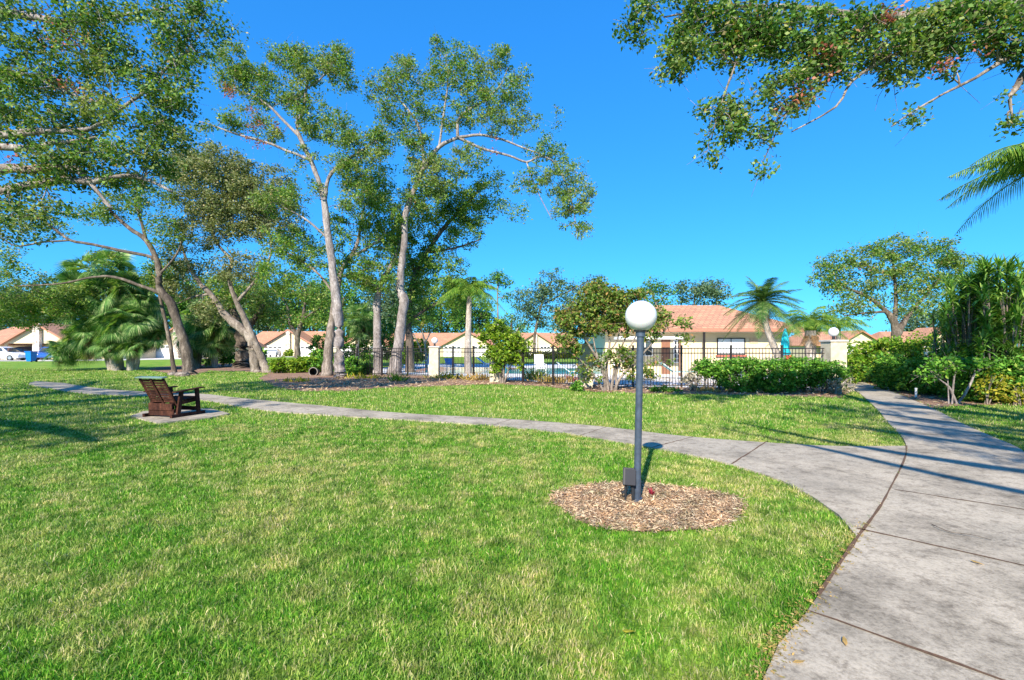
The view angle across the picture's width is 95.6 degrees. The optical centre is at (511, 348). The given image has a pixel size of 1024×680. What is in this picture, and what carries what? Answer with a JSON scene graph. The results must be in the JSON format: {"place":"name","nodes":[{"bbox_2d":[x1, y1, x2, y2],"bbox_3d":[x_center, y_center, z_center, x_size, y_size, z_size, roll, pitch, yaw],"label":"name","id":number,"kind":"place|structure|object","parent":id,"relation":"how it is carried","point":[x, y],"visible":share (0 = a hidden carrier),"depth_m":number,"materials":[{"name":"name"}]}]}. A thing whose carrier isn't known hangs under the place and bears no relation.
{"place":"outdoors","nodes":[
{"label":"outdoors","id":0,"kind":"place"},
{"bbox_2d":[0,356,304,360],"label":"road","id":1,"kind":"structure","parent":0,"point":[125,359],"depth_m":62.20,"materials":[{"name":"grey asphalt"}]},
{"bbox_2d":[0,347,25,360],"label":"parked car","id":2,"kind":"object","parent":1,"relation":"on","point":[9,353],"visible":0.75,"depth_m":56.87,"materials":[{"name":"white paint"}]},
{"bbox_2d":[0,323,155,359],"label":"villa","id":3,"kind":"object","parent":1,"relation":"on","point":[16,337],"visible":0.31,"depth_m":61.00,"materials":[{"name":"beige paint"}]},
{"bbox_2d":[156,327,267,357],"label":"villa","id":4,"kind":"object","parent":1,"relation":"on","point":[163,353],"visible":0.1,"depth_m":71.94,"materials":[{"name":"beige paint"}]},
{"bbox_2d":[156,345,169,357],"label":"garage door","id":5,"kind":"structure","parent":4,"relation":"in","point":[164,353],"depth_m":71.94,"materials":[{"name":"white paint"}]},
{"bbox_2d":[256,329,325,355],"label":"villa","id":6,"kind":"object","parent":1,"relation":"on","point":[275,340],"visible":0.45,"depth_m":88.00,"materials":[{"name":"beige paint"}]},
{"bbox_2d":[146,363,268,374],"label":"mulch island","id":7,"kind":"structure","parent":0,"point":[163,369],"depth_m":32.81,"materials":[{"name":"brown wood"}]},
{"bbox_2d":[0,177,199,373],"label":"leaning tree","id":8,"kind":"object","parent":7,"relation":"on","point":[43,301],"visible":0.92,"depth_m":26.98,"materials":[{"name":"green plant"}]},
{"bbox_2d":[136,250,187,371],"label":"slim tree","id":9,"kind":"object","parent":7,"relation":"on","point":[151,276],"visible":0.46,"depth_m":28.89,"materials":[{"name":"green plant"}]},
{"bbox_2d":[170,298,214,342],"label":"fan palm","id":10,"kind":"object","parent":7,"relation":"on","point":[184,312],"visible":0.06,"depth_m":39.44,"materials":[{"name":"green plant"}]},
{"bbox_2d":[172,305,240,367],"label":"fan palm","id":11,"kind":"object","parent":7,"relation":"on","point":[204,342],"visible":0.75,"depth_m":35.31,"materials":[{"name":"green plant"}]},
{"bbox_2d":[218,326,237,366],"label":"garden shrub","id":12,"kind":"object","parent":7,"relation":"on","point":[230,358],"visible":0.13,"depth_m":37.67,"materials":[{"name":"green plant"}]},
{"bbox_2d":[151,138,313,372],"bbox_3d":[-17.454,-5.899,29.123,10.153,15.654,5.602,0,0,0],"label":"oak tree","id":13,"kind":"object","parent":7,"relation":"on","point":[226,206],"visible":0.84,"depth_m":28.56,"materials":[{"name":"green plant"}]},
{"bbox_2d":[187,270,291,367],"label":"oak tree","id":14,"kind":"object","parent":7,"relation":"on","point":[262,312],"visible":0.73,"depth_m":35.65,"materials":[{"name":"green plant"}]},
{"bbox_2d":[29,381,905,535],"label":"side path","id":15,"kind":"structure","parent":0,"point":[848,483],"depth_m":6.56,"materials":[{"name":"concrete"}]},
{"bbox_2d":[415,367,601,373],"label":"pool water","id":16,"kind":"structure","parent":0,"point":[511,370],"depth_m":30.86,"materials":[{"name":"teal liquid"}]},
{"bbox_2d":[0,349,1023,679],"bbox_3d":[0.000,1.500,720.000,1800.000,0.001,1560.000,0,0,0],"label":"ground","id":17,"kind":"structure","parent":0,"point":[94,365],"depth_m":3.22,"materials":[{"name":"green plant"}]},
{"bbox_2d":[24,351,37,361],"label":"wheeled bin","id":18,"kind":"object","parent":17,"relation":"on","point":[30,356],"visible":1,"depth_m":50.92,"materials":[{"name":"blue plastic"}]},
{"bbox_2d":[0,292,79,329],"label":"distant tree","id":19,"kind":"object","parent":17,"relation":"on","point":[2,326],"visible":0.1,"depth_m":92.71,"materials":[{"name":"green plant"}]},
{"bbox_2d":[0,268,83,328],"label":"distant tree","id":20,"kind":"object","parent":17,"relation":"on","point":[41,275],"visible":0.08,"depth_m":95.12,"materials":[{"name":"green plant"}]},
{"bbox_2d":[39,248,174,370],"bbox_3d":[-27.105,-2.560,31.002,7.655,8.335,4.670,0,0,0],"label":"fan palm","id":21,"kind":"object","parent":17,"relation":"on","point":[116,325],"visible":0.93,"depth_m":30.30,"materials":[{"name":"green plant"}]},
{"bbox_2d":[0,0,252,252],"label":"oak tree","id":22,"kind":"object","parent":17,"relation":"on","point":[55,167],"visible":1,"depth_m":10.36,"materials":[{"name":"green plant"}]},
{"bbox_2d":[134,256,204,334],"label":"distant tree","id":23,"kind":"object","parent":17,"relation":"on","point":[182,306],"visible":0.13,"depth_m":98.06,"materials":[{"name":"green plant"}]},
{"bbox_2d":[131,408,229,423],"bbox_3d":[-7.471,1.490,10.404,2.362,0.050,1.544,0,0,41],"label":"bench pad","id":24,"kind":"object","parent":17,"relation":"on","point":[208,413],"visible":0.48,"depth_m":9.98,"materials":[{"name":"concrete"}]},
{"bbox_2d":[134,376,204,417],"bbox_3d":[-7.447,1.027,10.120,0.880,0.881,0.992,0,0,14],"label":"garden chair","id":25,"kind":"object","parent":24,"relation":"on","point":[159,405],"visible":1,"depth_m":9.90,"materials":[{"name":"red wood"}]},
{"bbox_2d":[239,294,311,334],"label":"distant tree","id":26,"kind":"object","parent":17,"relation":"on","point":[265,328],"visible":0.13,"depth_m":102.98,"materials":[{"name":"green plant"}]},
{"bbox_2d":[238,274,342,358],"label":"oak","id":27,"kind":"object","parent":17,"relation":"on","point":[303,317],"visible":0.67,"depth_m":61.67,"materials":[{"name":"green plant"}]},
{"bbox_2d":[278,268,346,330],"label":"distant tree","id":28,"kind":"object","parent":17,"relation":"on","point":[293,307],"visible":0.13,"depth_m":99.55,"materials":[{"name":"green plant"}]},
{"bbox_2d":[305,333,325,354],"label":"garden shrub","id":29,"kind":"object","parent":17,"relation":"on","point":[316,340],"visible":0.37,"depth_m":41.52,"materials":[{"name":"green plant"}]},
{"bbox_2d":[296,271,382,334],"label":"distant tree","id":30,"kind":"object","parent":17,"relation":"on","point":[350,296],"visible":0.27,"depth_m":96.52,"materials":[{"name":"green plant"}]},
{"bbox_2d":[341,328,381,363],"bbox_3d":[-12.449,-0.264,38.243,3.608,3.577,2.326,0,0,-19],"label":"garden shrub","id":31,"kind":"object","parent":17,"relation":"on","point":[347,344],"visible":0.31,"depth_m":37.78,"materials":[{"name":"green plant"}]},
{"bbox_2d":[355,282,397,334],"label":"distant tree","id":32,"kind":"object","parent":17,"relation":"on","point":[368,300],"visible":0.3,"depth_m":93.89,"materials":[{"name":"green plant"}]},
{"bbox_2d":[381,317,395,365],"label":"garden shrub","id":33,"kind":"object","parent":17,"relation":"on","point":[385,330],"visible":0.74,"depth_m":39.72,"materials":[{"name":"green plant"}]},
{"bbox_2d":[380,262,441,330],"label":"distant tree","id":34,"kind":"object","parent":17,"relation":"on","point":[392,291],"visible":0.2,"depth_m":94.81,"materials":[{"name":"green plant"}]},
{"bbox_2d":[412,276,479,332],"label":"distant tree","id":35,"kind":"object","parent":17,"relation":"on","point":[440,327],"visible":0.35,"depth_m":98.28,"materials":[{"name":"green plant"}]},
{"bbox_2d":[404,332,496,356],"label":"villa","id":36,"kind":"object","parent":17,"relation":"on","point":[450,340],"visible":0.34,"depth_m":84.00,"materials":[{"name":"orange paint"}]},
{"bbox_2d":[443,345,461,356],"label":"garage door","id":37,"kind":"structure","parent":36,"relation":"in","point":[444,346],"depth_m":83.94,"materials":[{"name":"white paint"}]},
{"bbox_2d":[444,288,495,332],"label":"distant tree","id":38,"kind":"object","parent":17,"relation":"on","point":[488,316],"visible":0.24,"depth_m":99.97,"materials":[{"name":"green plant"}]},
{"bbox_2d":[478,268,522,324],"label":"thin pine","id":39,"kind":"object","parent":17,"relation":"on","point":[497,275],"visible":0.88,"depth_m":65.85,"materials":[{"name":"green plant"}]},
{"bbox_2d":[493,312,533,332],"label":"distant tree","id":40,"kind":"object","parent":17,"relation":"on","point":[511,324],"visible":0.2,"depth_m":103.29,"materials":[{"name":"green plant"}]},
{"bbox_2d":[520,350,577,363],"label":"hedge row","id":41,"kind":"object","parent":17,"relation":"on","point":[555,355],"visible":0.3,"depth_m":45.49,"materials":[{"name":"green plant"}]},
{"bbox_2d":[521,332,577,353],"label":"villa","id":42,"kind":"object","parent":17,"relation":"on","point":[543,340],"visible":0.33,"depth_m":86.00,"materials":[{"name":"beige paint"}]},
{"bbox_2d":[260,372,850,397],"bbox_3d":[-4.491,1.492,24.961,37.240,0.001,18.392,0,0,26],"label":"mulch bed","id":43,"kind":"object","parent":17,"relation":"on","point":[272,377],"visible":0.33,"depth_m":19.18,"materials":[{"name":"brown wood"}]},
{"bbox_2d":[188,37,398,377],"bbox_3d":[-11.387,-7.183,24.019,10.785,18.428,3.121,0,0,0],"label":"tall tree","id":44,"kind":"object","parent":43,"relation":"on","point":[243,74],"visible":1,"depth_m":23.81,"materials":[{"name":"green plant"}]},
{"bbox_2d":[267,352,320,372],"bbox_3d":[-13.361,0.935,28.740,3.333,1.449,1.802,0,0,-32],"label":"bed shrub","id":45,"kind":"object","parent":43,"relation":"on","point":[285,365],"visible":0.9,"depth_m":28.19,"materials":[{"name":"green plant"}]},
{"bbox_2d":[305,348,323,371],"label":"bed shrub","id":46,"kind":"object","parent":43,"relation":"on","point":[320,355],"visible":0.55,"depth_m":28.75,"materials":[{"name":"green plant"}]},
{"bbox_2d":[251,168,407,375],"bbox_3d":[-9.954,-4.052,25.499,8.352,11.643,3.062,0,0,0],"label":"oak tree","id":47,"kind":"object","parent":43,"relation":"on","point":[301,264],"visible":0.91,"depth_m":25.31,"materials":[{"name":"green plant"}]},
{"bbox_2d":[341,302,373,358],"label":"tree","id":48,"kind":"object","parent":43,"relation":"on","point":[359,324],"visible":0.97,"depth_m":32.60,"materials":[{"name":"green plant"}]},
{"bbox_2d":[344,355,373,374],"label":"bed shrub","id":49,"kind":"object","parent":43,"relation":"on","point":[351,368],"visible":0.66,"depth_m":25.99,"materials":[{"name":"green plant"}]},
{"bbox_2d":[351,202,414,374],"bbox_3d":[-7.233,-3.327,26.795,3.613,10.272,2.724,0,0,21],"label":"slim tree","id":50,"kind":"object","parent":43,"relation":"on","point":[392,243],"visible":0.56,"depth_m":26.32,"materials":[{"name":"green plant"}]},
{"bbox_2d":[341,346,428,375],"bbox_3d":[-7.191,0.695,25.646,6.274,1.630,0.085,0,0,23],"label":"pool fence","id":51,"kind":"object","parent":43,"relation":"on","point":[381,351],"visible":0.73,"depth_m":25.57,"materials":[{"name":"metal"}]},
{"bbox_2d":[393,318,436,368],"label":"bare twiggy tree","id":52,"kind":"object","parent":43,"relation":"on","point":[422,323],"visible":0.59,"depth_m":32.96,"materials":[{"name":"brown plant"}]},
{"bbox_2d":[428,346,440,376],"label":"fence pillar","id":53,"kind":"structure","parent":43,"relation":"on","point":[433,360],"depth_m":24.05,"materials":[{"name":"paint"}]},
{"bbox_2d":[365,163,532,371],"bbox_3d":[-4.106,-4.937,29.127,10.911,13.439,4.003,0,0,0],"label":"oak tree","id":54,"kind":"object","parent":43,"relation":"on","point":[423,262],"visible":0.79,"depth_m":28.78,"materials":[{"name":"green plant"}]},
{"bbox_2d":[438,346,489,379],"bbox_3d":[-2.382,0.695,22.502,0.085,1.630,4.306,0,0,-43],"label":"pool fence","id":55,"kind":"object","parent":43,"relation":"on","point":[452,359],"visible":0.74,"depth_m":22.58,"materials":[{"name":"metal"}]},
{"bbox_2d":[434,277,506,373],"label":"queen palm","id":56,"kind":"object","parent":43,"relation":"on","point":[472,289],"visible":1,"depth_m":27.32,"materials":[{"name":"green plant"}]},
{"bbox_2d":[443,372,509,380],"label":"grass tuft","id":57,"kind":"object","parent":43,"relation":"on","point":[472,377],"visible":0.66,"depth_m":21.64,"materials":[{"name":"beige plant"}]},
{"bbox_2d":[359,26,597,374],"bbox_3d":[-1.890,-7.855,26.053,13.670,19.334,3.335,0,0,0],"label":"tall tree","id":58,"kind":"object","parent":43,"relation":"on","point":[433,163],"visible":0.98,"depth_m":25.80,"materials":[{"name":"green plant"}]},
{"bbox_2d":[473,317,534,382],"bbox_3d":[-0.325,0.139,19.941,2.603,2.943,1.615,0,0,-12],"label":"shrub","id":59,"kind":"object","parent":43,"relation":"on","point":[508,341],"visible":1,"depth_m":19.75,"materials":[{"name":"green plant"}]},
{"bbox_2d":[502,345,575,384],"bbox_3d":[1.083,0.695,19.344,3.896,1.630,0.085,0,0,37],"label":"pool fence","id":60,"kind":"object","parent":43,"relation":"on","point":[542,352],"visible":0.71,"depth_m":19.27,"materials":[{"name":"metal"}]},
{"bbox_2d":[578,343,593,386],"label":"fence pillar","id":61,"kind":"structure","parent":43,"relation":"on","point":[586,352],"depth_m":17.75,"materials":[{"name":"paint"}]},
{"bbox_2d":[549,277,695,390],"bbox_3d":[3.915,-0.469,16.399,5.287,4.171,1.832,0,0,0],"label":"crape myrtle","id":62,"kind":"object","parent":43,"relation":"on","point":[607,303],"visible":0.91,"depth_m":16.24,"materials":[{"name":"green plant"}]},
{"bbox_2d":[649,385,682,392],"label":"plant","id":63,"kind":"object","parent":43,"relation":"on","point":[662,389],"visible":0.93,"depth_m":15.81,"materials":[{"name":"green plant"}]},
{"bbox_2d":[681,364,702,390],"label":"shrub","id":64,"kind":"object","parent":43,"relation":"on","point":[692,386],"visible":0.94,"depth_m":16.35,"materials":[{"name":"plant"}]},
{"bbox_2d":[594,345,823,387],"bbox_3d":[7.310,0.695,17.501,8.356,1.630,0.085,0,0,6],"label":"pool fence","id":65,"kind":"object","parent":43,"relation":"on","point":[681,348],"visible":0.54,"depth_m":17.56,"materials":[{"name":"metal"}]},
{"bbox_2d":[721,276,808,360],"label":"date palm","id":66,"kind":"object","parent":43,"relation":"on","point":[764,293],"visible":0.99,"depth_m":20.36,"materials":[{"name":"green plant"}]},
{"bbox_2d":[691,354,855,393],"bbox_3d":[8.839,0.924,15.839,5.138,1.459,1.658,0,0,4],"label":"clipped hedge","id":67,"kind":"object","parent":43,"relation":"on","point":[755,378],"visible":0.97,"depth_m":15.60,"materials":[{"name":"green plant"}]},
{"bbox_2d":[819,340,848,389],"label":"fence pillar","id":68,"kind":"structure","parent":43,"relation":"on","point":[834,350],"depth_m":16.71,"materials":[{"name":"paint"}]},
{"bbox_2d":[819,375,856,393],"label":"pale shrub","id":69,"kind":"object","parent":43,"relation":"on","point":[838,388],"visible":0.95,"depth_m":15.15,"materials":[{"name":"green plant"}]},
{"bbox_2d":[507,267,608,359],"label":"blue green tree","id":70,"kind":"object","parent":17,"relation":"on","point":[542,293],"visible":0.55,"depth_m":61.58,"materials":[{"name":"green plant"}]},
{"bbox_2d":[383,364,819,387],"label":"pool deck","id":71,"kind":"structure","parent":17,"relation":"on","point":[555,366],"depth_m":25.34,"materials":[{"name":"grey concrete"}]},
{"bbox_2d":[402,335,430,367],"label":"bed shrub","id":72,"kind":"object","parent":71,"relation":"on","point":[418,356],"visible":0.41,"depth_m":33.57,"materials":[{"name":"green plant"}]},
{"bbox_2d":[525,373,574,383],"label":"grass tuft","id":73,"kind":"object","parent":71,"relation":"on","point":[555,379],"visible":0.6,"depth_m":19.62,"materials":[{"name":"beige plant"}]},
{"bbox_2d":[587,305,803,375],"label":"pool house","id":74,"kind":"structure","parent":71,"relation":"on","point":[711,322],"depth_m":26.80,"materials":[{"name":"beige paint"}]},
{"bbox_2d":[661,340,669,373],"bbox_3d":[8.872,0.480,26.753,0.500,2.040,0.104,0,0,0],"label":"door","id":75,"kind":"structure","parent":74,"relation":"in","point":[664,343],"depth_m":26.76,"materials":[{"name":"orange paint"}]},
{"bbox_2d":[716,338,745,356],"bbox_3d":[12.638,-0.063,26.740,1.767,1.075,0.140,0,0,0],"label":"window","id":76,"kind":"structure","parent":74,"relation":"in","point":[736,342],"depth_m":26.78,"materials":[{"name":"glass"}]},
{"bbox_2d":[779,328,790,379],"bbox_3d":[12.950,0.255,22.000,0.500,2.450,0.500,0,0,0],"label":"parasol","id":77,"kind":"object","parent":71,"relation":"on","point":[784,343],"visible":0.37,"depth_m":21.90,"materials":[{"name":"teal fabric"}]},
{"bbox_2d":[552,483,742,530],"bbox_3d":[1.313,1.488,4.464,1.850,0.001,1.370,0,0,0],"label":"mulch ring","id":78,"kind":"object","parent":17,"relation":"on","point":[660,529],"visible":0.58,"depth_m":4.29,"materials":[{"name":"brown wood"}]},
{"bbox_2d":[621,467,635,500],"bbox_3d":[1.127,1.350,4.497,0.140,0.381,0.108,0,0,17],"label":"electrical outlet box","id":79,"kind":"object","parent":78,"relation":"on","point":[629,476],"visible":0.9,"depth_m":4.48,"materials":[{"name":"black plastic"}]},
{"bbox_2d":[625,301,656,501],"bbox_3d":[1.259,0.542,4.530,0.302,2.017,0.302,0,0,0],"label":"lamp post","id":80,"kind":"object","parent":78,"relation":"on","point":[640,317],"visible":0.96,"depth_m":4.50,"materials":[{"name":"metal"}]},
{"bbox_2d":[542,479,748,534],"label":"mulch chips","id":81,"kind":"object","parent":78,"relation":"on","point":[609,492],"visible":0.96,"depth_m":4.33,"materials":[{"name":"brown wood"}]},
{"bbox_2d":[627,275,679,304],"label":"round tree","id":82,"kind":"object","parent":17,"relation":"on","point":[652,286],"visible":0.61,"depth_m":47.76,"materials":[{"name":"green plant"}]},
{"bbox_2d":[667,275,723,304],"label":"distant tree","id":83,"kind":"object","parent":17,"relation":"on","point":[696,291],"visible":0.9,"depth_m":57.62,"materials":[{"name":"green plant"}]},
{"bbox_2d":[694,276,733,306],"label":"distant tree","id":84,"kind":"object","parent":17,"relation":"on","point":[719,285],"visible":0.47,"depth_m":57.74,"materials":[{"name":"green plant"}]},
{"bbox_2d":[765,306,858,362],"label":"date palm","id":85,"kind":"object","parent":17,"relation":"on","point":[811,324],"visible":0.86,"depth_m":22.76,"materials":[{"name":"green plant"}]},
{"bbox_2d":[611,0,1023,196],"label":"oak tree","id":86,"kind":"object","parent":17,"relation":"on","point":[927,41],"visible":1,"depth_m":6.86,"materials":[{"name":"green plant"}]},
{"bbox_2d":[789,330,887,357],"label":"villa","id":87,"kind":"object","parent":17,"relation":"on","point":[863,336],"visible":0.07,"depth_m":72.86,"materials":[{"name":"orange paint"}]},
{"bbox_2d":[816,316,870,339],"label":"date palm","id":88,"kind":"object","parent":17,"relation":"on","point":[848,320],"visible":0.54,"depth_m":29.59,"materials":[{"name":"green plant"}]},
{"bbox_2d":[803,228,981,351],"bbox_3d":[31.377,-4.738,37.951,15.010,10.982,4.956,0,0,0],"label":"oak tree","id":89,"kind":"object","parent":17,"relation":"on","point":[893,273],"visible":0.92,"depth_m":37.65,"materials":[{"name":"green plant"}]},
{"bbox_2d":[872,327,945,356],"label":"villa","id":90,"kind":"object","parent":17,"relation":"on","point":[904,334],"visible":0.02,"depth_m":77.94,"materials":[{"name":"beige paint"}]},
{"bbox_2d":[882,303,940,331],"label":"distant tree","id":91,"kind":"object","parent":17,"relation":"on","point":[913,323],"visible":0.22,"depth_m":90.86,"materials":[{"name":"green plant"}]},
{"bbox_2d":[863,381,1023,407],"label":"hedge mulch","id":92,"kind":"object","parent":17,"relation":"on","point":[927,400],"visible":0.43,"depth_m":13.29,"materials":[{"name":"brown wood"}]},
{"bbox_2d":[847,331,940,383],"bbox_3d":[15.889,0.464,19.533,4.120,2.364,3.365,0,0,35],"label":"tall hedge","id":93,"kind":"object","parent":92,"relation":"on","point":[910,349],"visible":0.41,"depth_m":19.31,"materials":[{"name":"green plant"}]},
{"bbox_2d":[863,351,943,394],"bbox_3d":[13.665,0.873,15.896,1.832,1.580,3.307,0,0,9],"label":"round shrub","id":94,"kind":"object","parent":92,"relation":"on","point":[901,371],"visible":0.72,"depth_m":16.05,"materials":[{"name":"green plant"}]},
{"bbox_2d":[920,301,967,356],"bbox_3d":[14.944,-0.106,15.942,2.961,3.294,1.453,0,0,-44],"label":"dracaena","id":95,"kind":"object","parent":92,"relation":"on","point":[936,349],"visible":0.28,"depth_m":15.58,"materials":[{"name":"green plant"}]},
{"bbox_2d":[911,348,1003,403],"bbox_3d":[11.967,0.803,12.524,2.301,1.603,1.069,0,0,0],"label":"forked shrub","id":96,"kind":"object","parent":92,"relation":"on","point":[938,368],"visible":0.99,"depth_m":12.43,"materials":[{"name":"green plant"}]},
{"bbox_2d":[926,269,1005,377],"bbox_3d":[14.273,-0.546,14.575,3.783,4.186,1.946,0,0,-43],"label":"dracaena","id":97,"kind":"object","parent":92,"relation":"on","point":[950,327],"visible":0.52,"depth_m":14.26,"materials":[{"name":"green plant"}]},
{"bbox_2d":[926,349,1023,403],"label":"round shrub","id":98,"kind":"object","parent":92,"relation":"on","point":[962,382],"visible":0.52,"depth_m":12.76,"materials":[{"name":"green plant"}]},
{"bbox_2d":[941,339,1023,381],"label":"leafy shrub","id":99,"kind":"object","parent":92,"relation":"on","point":[963,347],"visible":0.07,"depth_m":13.87,"materials":[{"name":"green plant"}]},
{"bbox_2d":[961,252,1023,392],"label":"dracaena","id":100,"kind":"object","parent":92,"relation":"on","point":[1000,329],"visible":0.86,"depth_m":13.04,"materials":[{"name":"green plant"}]},
{"bbox_2d":[972,368,1023,405],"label":"yellow shrub","id":101,"kind":"object","parent":92,"relation":"on","point":[998,387],"visible":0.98,"depth_m":12.27,"materials":[{"name":"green plant"}]},
{"bbox_2d":[937,142,1023,235],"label":"queen palm","id":102,"kind":"object","parent":17,"relation":"on","point":[1010,170],"visible":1,"depth_m":9.73,"materials":[{"name":"green plant"}]},
{"bbox_2d":[0,0,1023,346],"label":"sky","id":103,"kind":"structure","parent":0,"point":[842,177],"materials":[{"name":"blue"}]},
{"bbox_2d":[763,381,1023,679],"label":"path","id":104,"kind":"structure","parent":0,"point":[956,605],"depth_m":2.99,"materials":[{"name":"concrete"}]},
{"bbox_2d":[494,406,1022,679],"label":"path joints","id":105,"kind":"object","parent":104,"relation":"on","point":[830,576],"visible":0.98,"depth_m":3.30,"materials":[{"name":"concrete"}]},
{"bbox_2d":[741,518,873,679],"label":"leaf litter","id":106,"kind":"object","parent":104,"relation":"on","point":[782,638],"visible":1,"depth_m":2.44,"materials":[{"name":"brown plant"}]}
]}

